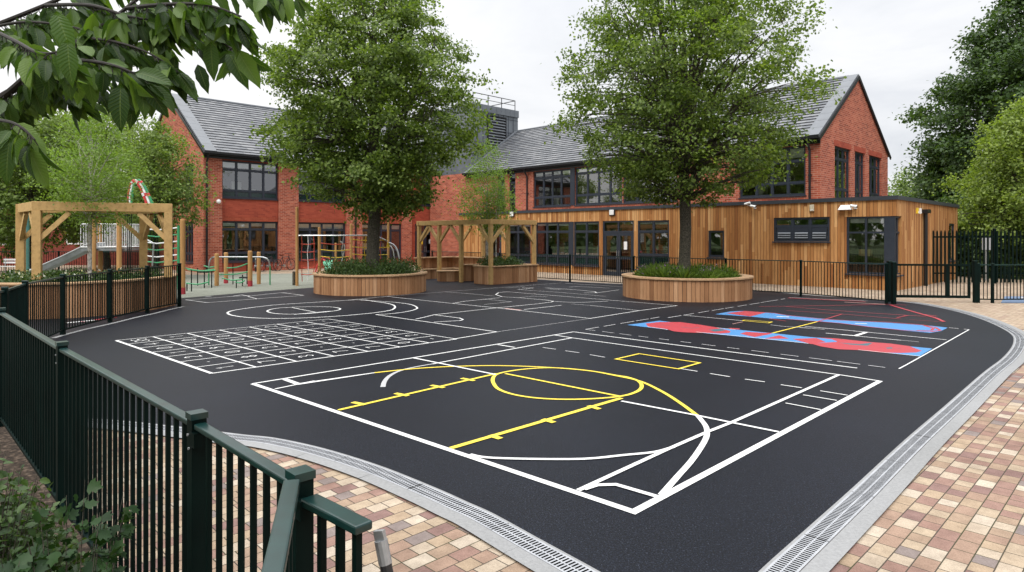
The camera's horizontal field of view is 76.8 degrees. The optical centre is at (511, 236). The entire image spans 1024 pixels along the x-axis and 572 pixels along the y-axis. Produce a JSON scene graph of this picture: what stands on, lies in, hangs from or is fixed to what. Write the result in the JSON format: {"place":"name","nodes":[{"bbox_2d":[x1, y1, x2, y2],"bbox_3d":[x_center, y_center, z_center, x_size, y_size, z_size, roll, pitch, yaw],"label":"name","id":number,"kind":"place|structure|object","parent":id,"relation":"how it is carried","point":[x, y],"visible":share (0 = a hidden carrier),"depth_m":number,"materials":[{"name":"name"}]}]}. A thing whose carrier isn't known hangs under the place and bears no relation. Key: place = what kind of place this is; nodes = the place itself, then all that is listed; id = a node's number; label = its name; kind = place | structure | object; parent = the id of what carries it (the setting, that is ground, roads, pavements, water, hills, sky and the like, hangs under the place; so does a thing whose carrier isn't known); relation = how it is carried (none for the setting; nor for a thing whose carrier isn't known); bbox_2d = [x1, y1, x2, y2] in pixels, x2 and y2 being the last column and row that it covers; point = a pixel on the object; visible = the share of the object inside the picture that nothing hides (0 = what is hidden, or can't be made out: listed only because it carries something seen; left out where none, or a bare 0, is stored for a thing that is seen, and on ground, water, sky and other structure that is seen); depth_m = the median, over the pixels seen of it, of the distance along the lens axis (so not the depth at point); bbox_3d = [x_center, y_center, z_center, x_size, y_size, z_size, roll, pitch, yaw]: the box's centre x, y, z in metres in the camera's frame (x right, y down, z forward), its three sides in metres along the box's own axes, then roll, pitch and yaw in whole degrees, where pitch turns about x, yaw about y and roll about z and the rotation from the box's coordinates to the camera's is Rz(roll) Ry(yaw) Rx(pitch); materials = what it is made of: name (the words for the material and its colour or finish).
{"place":"outdoors","nodes":[
{"label":"outdoors","id":0,"kind":"place"},
{"bbox_2d":[0,427,90,566],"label":"planting bed","id":1,"kind":"object","parent":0,"point":[12,451],"depth_m":5.42,"materials":[{"name":"soil"}]},
{"bbox_2d":[13,561,29,571],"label":"bush","id":2,"kind":"object","parent":1,"relation":"on","point":[18,568],"visible":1,"depth_m":2.13,"materials":[{"name":"green plant"}]},
{"bbox_2d":[0,443,84,571],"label":"bush","id":3,"kind":"object","parent":1,"relation":"on","point":[9,533],"visible":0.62,"depth_m":2.59,"materials":[{"name":"green plant"}]},
{"bbox_2d":[0,477,86,571],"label":"bush","id":4,"kind":"object","parent":1,"relation":"on","point":[48,495],"visible":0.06,"depth_m":3.26,"materials":[{"name":"green plant"}]},
{"bbox_2d":[0,478,139,571],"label":"bush","id":5,"kind":"object","parent":1,"relation":"on","point":[101,535],"visible":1,"depth_m":2.40,"materials":[{"name":"green plant"}]},
{"bbox_2d":[0,0,316,189],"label":"cherry tree","id":6,"kind":"object","parent":1,"relation":"on","point":[87,62],"visible":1,"depth_m":1.60,"materials":[{"name":"green plant"}]},
{"bbox_2d":[0,307,371,571],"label":"railing fence","id":7,"kind":"object","parent":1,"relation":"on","point":[56,409],"visible":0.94,"depth_m":3.30,"materials":[{"name":"metal"}]},
{"bbox_2d":[0,273,175,318],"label":"timber planter","id":8,"kind":"object","parent":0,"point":[9,285],"visible":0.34,"depth_m":16.18,"materials":[{"name":"wood"}]},
{"bbox_2d":[0,267,163,282],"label":"leafy ground cover","id":9,"kind":"object","parent":8,"relation":"in","point":[19,276],"visible":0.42,"depth_m":17.43,"materials":[{"name":"green plant"}]},
{"bbox_2d":[15,108,162,279],"bbox_3d":[-11.507,-1.359,17.872,3.534,5.520,3.563,0,0,0],"label":"birch tree","id":10,"kind":"object","parent":8,"relation":"in","point":[88,161],"visible":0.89,"depth_m":17.77,"materials":[{"name":"green plant"}]},
{"bbox_2d":[15,201,172,279],"bbox_3d":[-11.797,0.110,18.225,4.081,2.060,2.135,0,0,-23],"label":"pergola","id":11,"kind":"object","parent":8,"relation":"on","point":[38,221],"visible":0.83,"depth_m":17.90,"materials":[{"name":"brown wood"}]},
{"bbox_2d":[29,310,149,337],"bbox_3d":[-11.216,1.990,14.605,4.554,0.001,8.117,0,0,-8],"label":"asphalt apron","id":12,"kind":"object","parent":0,"point":[97,323],"visible":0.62,"depth_m":14.78,"materials":[{"name":"black asphalt"}]},
{"bbox_2d":[181,273,313,297],"bbox_3d":[-19.000,1.992,22.800,30.000,0.001,27.600,0,0,0],"label":"rubber surface","id":13,"kind":"object","parent":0,"point":[281,281],"visible":0.17,"depth_m":26.30,"materials":[{"name":"grey rubber"}]},
{"bbox_2d":[26,213,28,270],"bbox_3d":[-17.280,0.516,23.000,0.168,2.952,0.168,0,0,0],"label":"sail post","id":14,"kind":"object","parent":13,"relation":"on","point":[27,250],"visible":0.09,"depth_m":22.96,"materials":[{"name":"teal metal"}]},
{"bbox_2d":[9,219,138,273],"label":"slide tower","id":15,"kind":"structure","parent":13,"relation":"on","point":[100,246],"depth_m":27.67,"materials":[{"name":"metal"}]},
{"bbox_2d":[127,179,154,268],"bbox_3d":[-14.635,-0.133,25.500,1.184,4.254,0.100,0,0,0],"label":"curved play pole","id":16,"kind":"object","parent":13,"relation":"on","point":[143,195],"visible":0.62,"depth_m":25.48,"materials":[{"name":"metal"}]},
{"bbox_2d":[129,179,156,264],"bbox_3d":[-14.537,-0.140,25.500,1.233,4.266,0.100,0,0,0],"label":"curved play pole","id":17,"kind":"object","parent":13,"relation":"on","point":[145,194],"visible":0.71,"depth_m":25.48,"materials":[{"name":"red metal"}]},
{"bbox_2d":[130,179,160,268],"bbox_3d":[-14.440,-0.146,25.500,1.281,4.279,0.100,0,0,0],"label":"curved play pole","id":18,"kind":"object","parent":13,"relation":"on","point":[145,188],"visible":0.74,"depth_m":25.49,"materials":[{"name":"metal"}]},
{"bbox_2d":[85,113,217,271],"bbox_3d":[-16.872,-1.996,30.589,5.608,8.006,5.896,0,0,0],"label":"broadleaf tree","id":19,"kind":"object","parent":13,"relation":"on","point":[169,188],"visible":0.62,"depth_m":30.09,"materials":[{"name":"green plant"}]},
{"bbox_2d":[148,226,179,265],"bbox_3d":[-13.348,0.786,24.511,1.384,2.412,0.279,0,0,0],"label":"climbing frame","id":20,"kind":"object","parent":13,"relation":"on","point":[178,245],"visible":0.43,"depth_m":24.56,"materials":[{"name":"metal"}]},
{"bbox_2d":[180,219,185,293],"bbox_3d":[-11.388,0.695,22.330,0.176,2.594,0.176,0,0,0],"label":"timber post","id":21,"kind":"object","parent":13,"relation":"on","point":[182,246],"visible":0.85,"depth_m":22.26,"materials":[{"name":"brown wood"}]},
{"bbox_2d":[185,263,247,291],"bbox_3d":[-11.577,1.548,25.476,2.372,0.888,3.884,0,0,-23],"label":"rope balance course","id":22,"kind":"object","parent":13,"relation":"on","point":[211,270],"visible":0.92,"depth_m":25.58,"materials":[{"name":"green metal"}]},
{"bbox_2d":[214,253,218,285],"bbox_3d":[-11.954,1.337,26.136,0.164,1.310,0.164,0,0,0],"label":"timber post","id":23,"kind":"object","parent":13,"relation":"on","point":[216,268],"visible":0.92,"depth_m":26.08,"materials":[{"name":"brown wood"}]},
{"bbox_2d":[224,252,227,282],"bbox_3d":[-12.204,1.331,27.545,0.176,1.321,0.176,0,0,0],"label":"timber post","id":24,"kind":"object","parent":13,"relation":"on","point":[225,266],"visible":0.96,"depth_m":27.48,"materials":[{"name":"brown wood"}]},
{"bbox_2d":[208,256,270,284],"bbox_3d":[-11.198,1.397,26.388,2.534,1.190,0.441,0,0,-3],"label":"balance rail","id":25,"kind":"object","parent":13,"relation":"on","point":[241,257],"visible":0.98,"depth_m":26.49,"materials":[{"name":"metal"}]},
{"bbox_2d":[248,251,252,286],"bbox_3d":[-10.483,1.277,25.843,0.182,1.430,0.182,0,0,0],"label":"timber post","id":26,"kind":"object","parent":13,"relation":"on","point":[250,282],"visible":1,"depth_m":25.77,"materials":[{"name":"brown wood"}]},
{"bbox_2d":[257,252,260,283],"bbox_3d":[-10.612,1.314,27.059,0.154,1.357,0.155,0,0,0],"label":"timber post","id":27,"kind":"object","parent":13,"relation":"on","point":[258,269],"visible":1,"depth_m":27.00,"materials":[{"name":"brown wood"}]},
{"bbox_2d":[295,207,298,285],"bbox_3d":[-8.705,0.394,26.136,0.116,3.196,0.116,0,0,0],"label":"timber post","id":28,"kind":"object","parent":13,"relation":"on","point":[296,246],"visible":1,"depth_m":26.09,"materials":[{"name":"brown wood"}]},
{"bbox_2d":[318,227,320,271],"bbox_3d":[-8.265,0.791,27.711,0.126,2.402,0.126,0,0,0],"label":"timber post","id":29,"kind":"object","parent":13,"relation":"on","point":[319,248],"visible":0.79,"depth_m":27.65,"materials":[{"name":"brown wood"}]},
{"bbox_2d":[299,235,387,281],"bbox_3d":[-6.916,0.884,26.702,3.661,1.909,0.654,0,0,0],"label":"climbing frame","id":30,"kind":"object","parent":13,"relation":"on","point":[359,247],"visible":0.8,"depth_m":26.39,"materials":[{"name":"metal"}]},
{"bbox_2d":[350,224,352,262],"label":"timber post","id":31,"kind":"object","parent":13,"relation":"on","point":[351,240],"visible":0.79,"depth_m":29.43,"materials":[{"name":"brown wood"}]},
{"bbox_2d":[0,0,1020,195],"label":"sky","id":32,"kind":"structure","parent":0,"point":[894,46],"materials":[{"name":"white"}]},
{"bbox_2d":[0,265,1023,327],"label":"cream block paving","id":33,"kind":"structure","parent":0,"point":[1012,314],"depth_m":23.45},
{"bbox_2d":[0,110,118,268],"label":"broadleaf tree","id":34,"kind":"object","parent":33,"relation":"on","point":[10,199],"visible":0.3,"depth_m":35.15,"materials":[{"name":"green plant"}]},
{"bbox_2d":[0,208,138,264],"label":"brick annex","id":35,"kind":"object","parent":33,"relation":"on","point":[68,247],"visible":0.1,"depth_m":45.00,"materials":[{"name":"red brick"}]},
{"bbox_2d":[0,251,158,272],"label":"railing fence","id":36,"kind":"object","parent":33,"relation":"on","point":[76,259],"visible":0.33,"depth_m":34.94,"materials":[{"name":"metal"}]},
{"bbox_2d":[13,104,164,268],"bbox_3d":[-25.049,-3.559,40.004,9.659,11.140,9.657,0,0,0],"label":"broadleaf tree","id":37,"kind":"object","parent":33,"relation":"on","point":[76,238],"visible":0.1,"depth_m":38.95,"materials":[{"name":"green plant"}]},
{"bbox_2d":[261,254,277,271],"bbox_3d":[-14.092,1.499,37.280,0.553,1.027,1.744,0,0,17],"label":"bicycle","id":38,"kind":"object","parent":33,"relation":"on","point":[267,265],"visible":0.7,"depth_m":37.21,"materials":[{"name":"metal"}]},
{"bbox_2d":[273,253,294,270],"bbox_3d":[-13.345,1.499,37.876,0.553,1.027,1.744,0,0,25],"label":"bicycle","id":39,"kind":"object","parent":33,"relation":"on","point":[284,265],"visible":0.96,"depth_m":37.81,"materials":[{"name":"metal"}]},
{"bbox_2d":[147,93,437,272],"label":"brick school wing","id":40,"kind":"structure","parent":33,"relation":"on","point":[254,211],"depth_m":38.80,"materials":[{"name":"red brick"}]},
{"bbox_2d":[185,222,192,263],"bbox_3d":[-18.586,0.350,37.206,0.210,2.400,1.560,0,0,-45],"label":"window","id":41,"kind":"structure","parent":40,"relation":"in","point":[189,241],"depth_m":37.35,"materials":[{"name":"black glass"}]},
{"bbox_2d":[222,221,278,262],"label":"window","id":42,"kind":"structure","parent":40,"relation":"in","point":[238,237],"depth_m":38.57,"materials":[{"name":"clear glass"}]},
{"bbox_2d":[222,160,278,200],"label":"window","id":43,"kind":"structure","parent":40,"relation":"in","point":[239,181],"depth_m":38.11,"materials":[{"name":"clear glass"}]},
{"bbox_2d":[299,222,344,260],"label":"window","id":44,"kind":"structure","parent":40,"relation":"in","point":[305,228],"depth_m":41.60,"materials":[{"name":"black glass"}]},
{"bbox_2d":[299,168,344,202],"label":"window","id":45,"kind":"structure","parent":40,"relation":"in","point":[302,197],"depth_m":40.66,"materials":[{"name":"black glass"}]},
{"bbox_2d":[362,223,400,258],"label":"window","id":46,"kind":"structure","parent":40,"relation":"in","point":[394,230],"depth_m":44.61,"materials":[{"name":"black glass"}]},
{"bbox_2d":[415,233,424,256],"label":"door","id":47,"kind":"structure","parent":40,"relation":"in","point":[423,251],"depth_m":45.82,"materials":[{"name":"black glass"}]},
{"bbox_2d":[431,251,887,303],"bbox_3d":[3.560,1.387,27.528,0.762,1.226,22.742,0,0,-43],"label":"railing fence","id":48,"kind":"object","parent":33,"relation":"on","point":[800,261],"visible":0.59,"depth_m":22.07,"materials":[{"name":"metal"}]},
{"bbox_2d":[430,74,891,271],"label":"brick school wing","id":49,"kind":"structure","parent":33,"relation":"on","point":[849,148],"depth_m":33.10,"materials":[{"name":"red brick"}]},
{"bbox_2d":[432,92,518,175],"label":"plant tower","id":50,"kind":"structure","parent":49,"relation":"on","point":[505,127],"depth_m":45.37,"materials":[{"name":"metal"}]},
{"bbox_2d":[510,173,514,210],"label":"window","id":51,"kind":"structure","parent":49,"relation":"in","point":[512,182],"depth_m":40.79,"materials":[{"name":"black glass"}]},
{"bbox_2d":[532,168,569,207],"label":"window","id":52,"kind":"structure","parent":49,"relation":"in","point":[551,187],"depth_m":39.17,"materials":[{"name":"grey glass"}]},
{"bbox_2d":[574,164,621,205],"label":"window","id":53,"kind":"structure","parent":49,"relation":"in","point":[588,191],"depth_m":37.00,"materials":[{"name":"grey glass"}]},
{"bbox_2d":[622,162,677,203],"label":"window","id":54,"kind":"structure","parent":49,"relation":"in","point":[628,200],"depth_m":34.42,"materials":[{"name":"black glass"}]},
{"bbox_2d":[738,145,805,198],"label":"window","id":55,"kind":"structure","parent":49,"relation":"in","point":[782,188],"depth_m":29.15,"materials":[{"name":"clear glass"}]},
{"bbox_2d":[835,146,848,197],"bbox_3d":[14.850,-2.775,29.098,2.060,2.450,0.210,0,0,-45],"label":"window","id":56,"kind":"structure","parent":49,"relation":"in","point":[841,155],"depth_m":29.29,"materials":[{"name":"clear glass"}]},
{"bbox_2d":[855,152,862,196],"bbox_3d":[16.489,-2.775,30.712,1.460,2.450,0.210,0,0,-45],"label":"window","id":57,"kind":"structure","parent":49,"relation":"in","point":[858,156],"depth_m":30.84,"materials":[{"name":"clear glass"}]},
{"bbox_2d":[869,156,878,195],"bbox_3d":[18.128,-2.775,32.325,1.960,2.450,0.210,0,0,-45],"label":"window","id":58,"kind":"structure","parent":49,"relation":"in","point":[873,161],"depth_m":32.47,"materials":[{"name":"clear glass"}]},
{"bbox_2d":[459,195,958,290],"bbox_3d":[8.928,0.245,35.932,9.960,3.510,25.200,0,0,-45],"label":"timber extension","id":59,"kind":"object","parent":33,"relation":"on","point":[883,229],"visible":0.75,"depth_m":27.51,"materials":[{"name":"brown wood"}]},
{"bbox_2d":[510,225,530,263],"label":"window","id":60,"kind":"structure","parent":59,"relation":"in","point":[517,235],"depth_m":38.82,"materials":[{"name":"clear glass"}]},
{"bbox_2d":[536,222,568,265],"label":"window","id":61,"kind":"structure","parent":59,"relation":"in","point":[545,231],"depth_m":36.46,"materials":[{"name":"clear glass"}]},
{"bbox_2d":[573,221,598,266],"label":"window","id":62,"kind":"structure","parent":59,"relation":"in","point":[583,231],"depth_m":34.68,"materials":[{"name":"clear glass"}]},
{"bbox_2d":[604,233,617,275],"bbox_3d":[5.065,0.902,32.948,0.134,2.175,0.871,0,0,-45],"label":"door","id":63,"kind":"structure","parent":59,"relation":"in","point":[611,273],"depth_m":33.08,"materials":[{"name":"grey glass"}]},
{"bbox_2d":[618,233,632,275],"bbox_3d":[5.683,0.902,32.320,0.134,2.175,0.871,0,0,-45],"label":"door","id":64,"kind":"structure","parent":59,"relation":"in","point":[619,234],"depth_m":32.42,"materials":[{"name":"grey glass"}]},
{"bbox_2d":[637,220,668,267],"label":"window","id":65,"kind":"structure","parent":59,"relation":"in","point":[647,231],"depth_m":31.58,"materials":[{"name":"clear glass"}]},
{"bbox_2d":[706,230,723,258],"bbox_3d":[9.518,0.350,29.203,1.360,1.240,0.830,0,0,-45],"label":"window","id":66,"kind":"structure","parent":59,"relation":"in","point":[716,238],"depth_m":29.39,"materials":[{"name":"clear glass"}]},
{"bbox_2d":[772,217,830,242],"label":"louvre window","id":67,"kind":"structure","parent":59,"relation":"in","point":[796,222],"depth_m":26.43,"materials":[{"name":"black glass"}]},
{"bbox_2d":[846,216,904,276],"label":"corner window","id":68,"kind":"structure","parent":59,"relation":"in","point":[870,239],"depth_m":25.16,"materials":[{"name":"clear glass"}]},
{"bbox_2d":[949,223,955,261],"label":"window","id":69,"kind":"structure","parent":59,"relation":"in","point":[951,226],"depth_m":29.87,"materials":[{"name":"glass"}]},
{"bbox_2d":[886,260,977,303],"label":"school gate","id":70,"kind":"structure","parent":33,"relation":"on","point":[892,282],"depth_m":19.51,"materials":[{"name":"black metal"}]},
{"bbox_2d":[888,0,1023,209],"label":"broadleaf tree","id":71,"kind":"object","parent":33,"relation":"on","point":[994,63],"visible":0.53,"depth_m":41.71,"materials":[{"name":"green plant"}]},
{"bbox_2d":[958,226,982,276],"bbox_3d":[22.702,0.955,33.009,3.553,3.743,3.178,0,0,0],"label":"evergreen shrub","id":72,"kind":"object","parent":33,"relation":"on","point":[962,249],"visible":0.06,"depth_m":32.49,"materials":[{"name":"green plant"}]},
{"bbox_2d":[932,228,1023,283],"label":"palisade fence","id":73,"kind":"object","parent":33,"relation":"on","point":[994,236],"visible":0.91,"depth_m":27.28,"materials":[{"name":"black metal"}]},
{"bbox_2d":[982,238,990,280],"bbox_3d":[21.456,0.998,29.230,0.380,1.987,0.100,0,0,0],"label":"notice board","id":74,"kind":"object","parent":33,"relation":"on","point":[986,254],"visible":0.57,"depth_m":29.18,"materials":[{"name":"grey paint"}]},
{"bbox_2d":[958,221,1023,279],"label":"evergreen shrub","id":75,"kind":"object","parent":33,"relation":"on","point":[1018,229],"visible":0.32,"depth_m":30.72,"materials":[{"name":"green plant"}]},
{"bbox_2d":[978,263,1023,302],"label":"railing fence","id":76,"kind":"object","parent":33,"relation":"on","point":[992,299],"visible":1,"depth_m":19.38,"materials":[{"name":"black metal"}]},
{"bbox_2d":[1001,296,1023,302],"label":"play mat","id":77,"kind":"object","parent":33,"relation":"on","point":[1012,301],"visible":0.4,"depth_m":19.90,"materials":[{"name":"blue rubber"}]},
{"bbox_2d":[50,279,1013,571],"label":"asphalt","id":78,"kind":"structure","parent":0,"point":[758,509],"depth_m":8.29,"materials":[{"name":"black asphalt"}]},
{"bbox_2d":[0,263,181,336],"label":"railing fence","id":79,"kind":"object","parent":78,"relation":"on","point":[14,301],"visible":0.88,"depth_m":13.81,"materials":[{"name":"metal"}]},
{"bbox_2d":[52,306,185,337],"bbox_3d":[-9.183,1.983,15.479,0.182,0.001,5.706,0,0,-3],"label":"fence edging","id":80,"kind":"object","parent":78,"relation":"on","point":[113,322],"visible":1,"depth_m":14.73,"materials":[{"name":"concrete"}]},
{"bbox_2d":[116,319,454,373],"bbox_3d":[-4.321,1.980,12.409,4.549,0.008,4.698,0,0,44],"label":"number grid marking","id":81,"kind":"object","parent":78,"relation":"on","point":[181,362],"visible":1,"depth_m":11.86,"materials":[{"name":"white paint"}]},
{"bbox_2d":[312,270,426,295],"bbox_3d":[-5.150,1.644,23.550,4.100,0.688,4.100,0,0,0],"label":"round planter","id":82,"kind":"object","parent":78,"relation":"on","point":[365,285],"visible":0.81,"depth_m":21.79,"materials":[{"name":"brown wood"}]},
{"bbox_2d":[233,0,502,274],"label":"maple tree","id":83,"kind":"object","parent":82,"relation":"in","point":[388,184],"visible":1,"depth_m":21.82,"materials":[{"name":"green plant"}]},
{"bbox_2d":[316,254,424,274],"bbox_3d":[-5.224,1.017,23.588,3.804,0.782,3.807,0,0,-22],"label":"leafy ground cover","id":84,"kind":"object","parent":82,"relation":"on","point":[385,266],"visible":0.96,"depth_m":22.73,"materials":[{"name":"green plant"}]},
{"bbox_2d":[436,270,458,281],"bbox_3d":[-2.840,1.749,28.895,1.113,0.478,0.795,0,0,0],"label":"stool bench","id":85,"kind":"object","parent":78,"relation":"on","point":[448,275],"visible":0.9,"depth_m":28.59,"materials":[{"name":"brown wood"}]},
{"bbox_2d":[413,256,483,278],"bbox_3d":[-2.866,1.483,30.422,2.520,1.010,2.520,0,0,-45],"label":"corner bench","id":86,"kind":"object","parent":78,"relation":"on","point":[429,265],"visible":0.43,"depth_m":30.97,"materials":[{"name":"brown wood"}]},
{"bbox_2d":[227,283,676,338],"bbox_3d":[-0.062,1.982,19.688,8.518,0.004,14.700,0,0,44],"label":"ball court marking","id":87,"kind":"object","parent":78,"relation":"on","point":[445,313],"visible":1,"depth_m":17.56,"materials":[{"name":"white paint"}]},
{"bbox_2d":[464,264,478,280],"bbox_3d":[-1.605,1.610,28.983,1.432,0.756,0.360,0,0,-20],"label":"timber counter","id":88,"kind":"object","parent":78,"relation":"on","point":[468,272],"visible":0.24,"depth_m":28.86,"materials":[{"name":"brown wood"}]},
{"bbox_2d":[416,219,536,284],"bbox_3d":[-1.690,0.634,29.426,2.800,2.708,5.130,0,0,-45],"label":"pergola","id":89,"kind":"object","parent":78,"relation":"on","point":[461,237],"visible":0.76,"depth_m":28.48,"materials":[{"name":"brown wood"}]},
{"bbox_2d":[473,264,538,284],"bbox_3d":[-0.487,1.604,28.189,2.900,0.768,1.799,0,0,-45],"label":"timber planter","id":90,"kind":"object","parent":78,"relation":"on","point":[508,274],"visible":0.85,"depth_m":27.31,"materials":[{"name":"wood"}]},
{"bbox_2d":[441,135,521,262],"bbox_3d":[-1.301,-1.479,28.000,3.541,5.959,3.550,0,0,0],"label":"birch tree","id":91,"kind":"object","parent":90,"relation":"in","point":[473,199],"visible":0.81,"depth_m":28.00,"materials":[{"name":"green plant"}]},
{"bbox_2d":[467,165,513,265],"bbox_3d":[-0.920,-0.838,27.800,2.324,4.676,2.537,0,0,0],"label":"birch tree","id":92,"kind":"object","parent":90,"relation":"in","point":[495,200],"visible":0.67,"depth_m":27.71,"materials":[{"name":"green plant"}]},
{"bbox_2d":[477,254,526,267],"bbox_3d":[-0.392,1.102,28.067,2.587,0.669,1.922,0,0,-29],"label":"leafy ground cover","id":93,"kind":"object","parent":90,"relation":"in","point":[500,261],"visible":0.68,"depth_m":27.85,"materials":[{"name":"green plant"}]},
{"bbox_2d":[252,329,881,513],"bbox_3d":[1.143,1.980,9.151,6.021,0.006,7.227,0,0,45],"label":"basketball court marking","id":94,"kind":"object","parent":78,"relation":"on","point":[667,490],"visible":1,"depth_m":6.77,"materials":[{"name":"white paint"}]},
{"bbox_2d":[112,301,1023,571],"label":"drain channel","id":95,"kind":"object","parent":78,"relation":"on","point":[804,548],"visible":0.86,"depth_m":5.02,"materials":[{"name":"concrete"}]},
{"bbox_2d":[112,279,1023,571],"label":"kerb","id":96,"kind":"structure","parent":78,"relation":"on","point":[836,549],"depth_m":4.94,"materials":[{"name":"concrete"}]},
{"bbox_2d":[621,272,753,301],"bbox_3d":[5.820,1.634,21.600,4.260,0.708,4.260,0,0,0],"label":"round planter","id":97,"kind":"object","parent":78,"relation":"on","point":[733,289],"visible":0.83,"depth_m":19.77,"materials":[{"name":"brown wood"}]},
{"bbox_2d":[630,262,741,277],"bbox_3d":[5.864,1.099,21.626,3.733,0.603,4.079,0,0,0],"label":"grassy ground cover","id":98,"kind":"object","parent":97,"relation":"in","point":[650,270],"visible":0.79,"depth_m":20.60,"materials":[{"name":"green plant"}]},
{"bbox_2d":[543,0,848,274],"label":"maple tree","id":99,"kind":"object","parent":97,"relation":"in","point":[675,96],"visible":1,"depth_m":20.19,"materials":[{"name":"green plant"}]},
{"bbox_2d":[589,297,968,368],"bbox_3d":[7.476,1.980,15.633,5.919,0.008,10.897,0,0,44],"label":"coloured racetrack marking","id":100,"kind":"object","parent":78,"relation":"on","point":[837,343],"visible":1,"depth_m":13.64,"materials":[{"name":"blue paint"}]},
{"bbox_2d":[112,327,1023,571],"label":"block paving","id":101,"kind":"structure","parent":0,"point":[957,505],"depth_m":4.59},
{"bbox_2d":[261,479,299,571],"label":"handrail","id":102,"kind":"object","parent":101,"relation":"on","point":[279,555],"visible":1,"depth_m":1.68,"materials":[{"name":"green metal"}]},
{"bbox_2d":[373,529,392,571],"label":"gate stop post","id":103,"kind":"object","parent":101,"relation":"on","point":[383,552],"visible":1,"depth_m":1.90,"materials":[{"name":"metal"}]},
{"label":"ground","id":104,"kind":"structure","parent":0,"visible":0},
{"bbox_2d":[888,163,919,196],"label":"broadleaf tree","id":105,"kind":"object","parent":104,"relation":"on","point":[904,188],"visible":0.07,"depth_m":59.53,"materials":[{"name":"green plant"}]},
{"bbox_2d":[890,149,965,202],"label":"broadleaf tree","id":106,"kind":"object","parent":104,"relation":"on","point":[926,194],"visible":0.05,"depth_m":45.00,"materials":[{"name":"green plant"}]},
{"bbox_2d":[930,180,1015,271],"bbox_3d":[27.072,-0.058,36.022,8.999,6.176,8.595,0,0,0],"label":"broadleaf tree","id":107,"kind":"object","parent":104,"relation":"on","point":[946,199],"visible":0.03,"depth_m":35.96,"materials":[{"name":"green plant"}]},
{"bbox_2d":[929,94,1023,265],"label":"ash tree","id":108,"kind":"object","parent":104,"relation":"on","point":[999,179],"visible":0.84,"depth_m":31.11,"materials":[{"name":"green plant"}]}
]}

